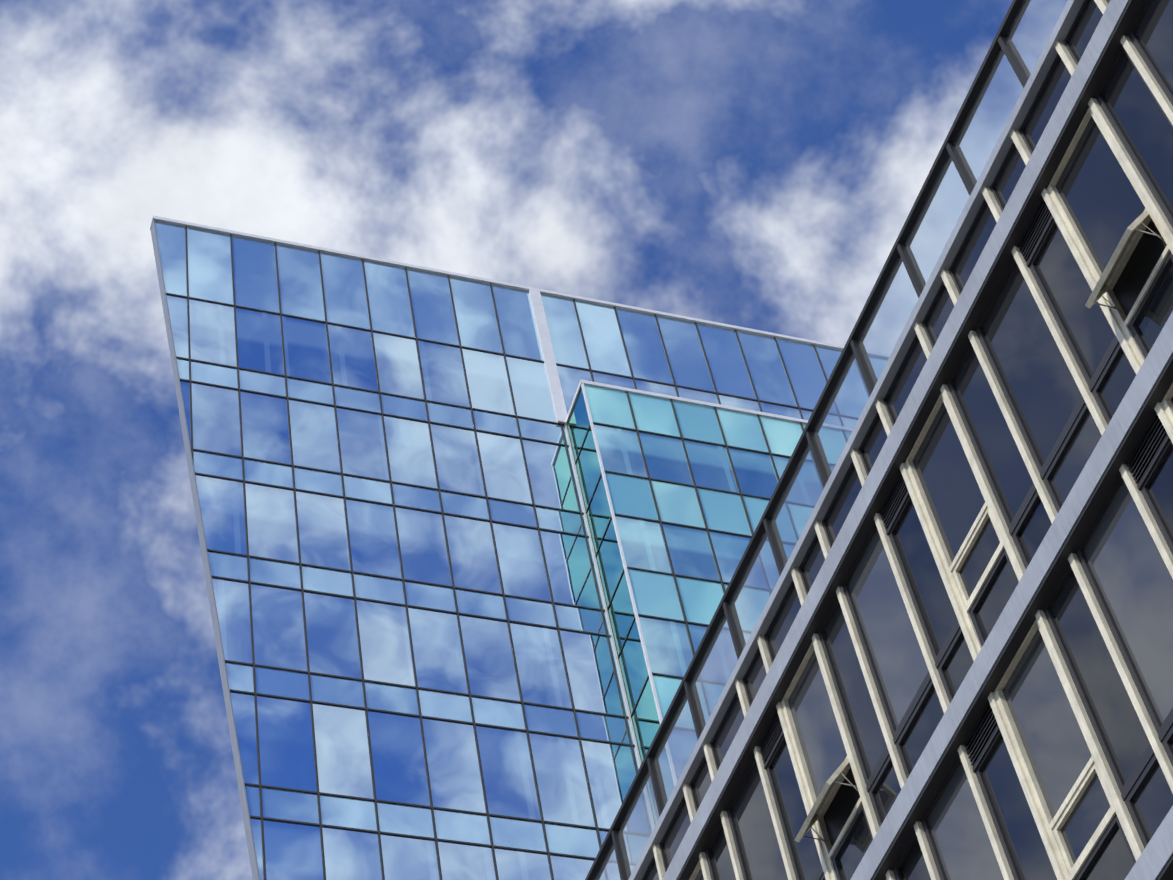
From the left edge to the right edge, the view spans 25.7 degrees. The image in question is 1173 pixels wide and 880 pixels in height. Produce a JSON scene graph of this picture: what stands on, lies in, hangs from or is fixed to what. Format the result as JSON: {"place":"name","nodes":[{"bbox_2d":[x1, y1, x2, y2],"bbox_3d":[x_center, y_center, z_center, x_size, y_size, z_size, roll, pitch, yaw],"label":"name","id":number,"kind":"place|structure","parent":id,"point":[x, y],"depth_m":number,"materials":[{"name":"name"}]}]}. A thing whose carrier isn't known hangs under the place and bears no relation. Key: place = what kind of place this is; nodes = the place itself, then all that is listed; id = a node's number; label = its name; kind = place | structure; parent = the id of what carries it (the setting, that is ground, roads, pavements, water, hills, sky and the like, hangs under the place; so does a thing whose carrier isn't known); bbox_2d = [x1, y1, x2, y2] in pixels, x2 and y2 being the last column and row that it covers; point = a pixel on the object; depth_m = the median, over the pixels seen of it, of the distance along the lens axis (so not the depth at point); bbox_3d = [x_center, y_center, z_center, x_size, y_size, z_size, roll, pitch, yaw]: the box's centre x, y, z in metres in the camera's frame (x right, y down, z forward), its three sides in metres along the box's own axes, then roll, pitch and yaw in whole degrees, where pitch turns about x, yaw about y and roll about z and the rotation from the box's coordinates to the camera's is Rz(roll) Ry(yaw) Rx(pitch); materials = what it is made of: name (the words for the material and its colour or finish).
{"place":"outdoors","nodes":[
{"label":"outdoors","id":0,"kind":"place"},
{"bbox_2d":[150,216,843,879],"bbox_3d":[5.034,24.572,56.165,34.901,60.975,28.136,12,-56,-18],"label":"glass tower","id":1,"kind":"structure","parent":0,"point":[472,548],"depth_m":61.37,"materials":[{"name":"blue glass"}]},
{"bbox_2d":[0,0,1012,879],"label":"sky","id":2,"kind":"structure","parent":0,"point":[761,165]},
{"bbox_2d":[585,0,1172,879],"bbox_3d":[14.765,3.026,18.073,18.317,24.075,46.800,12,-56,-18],"label":"office block","id":3,"kind":"structure","parent":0,"point":[935,642],"depth_m":24.52,"materials":[{"name":"grey glass"}]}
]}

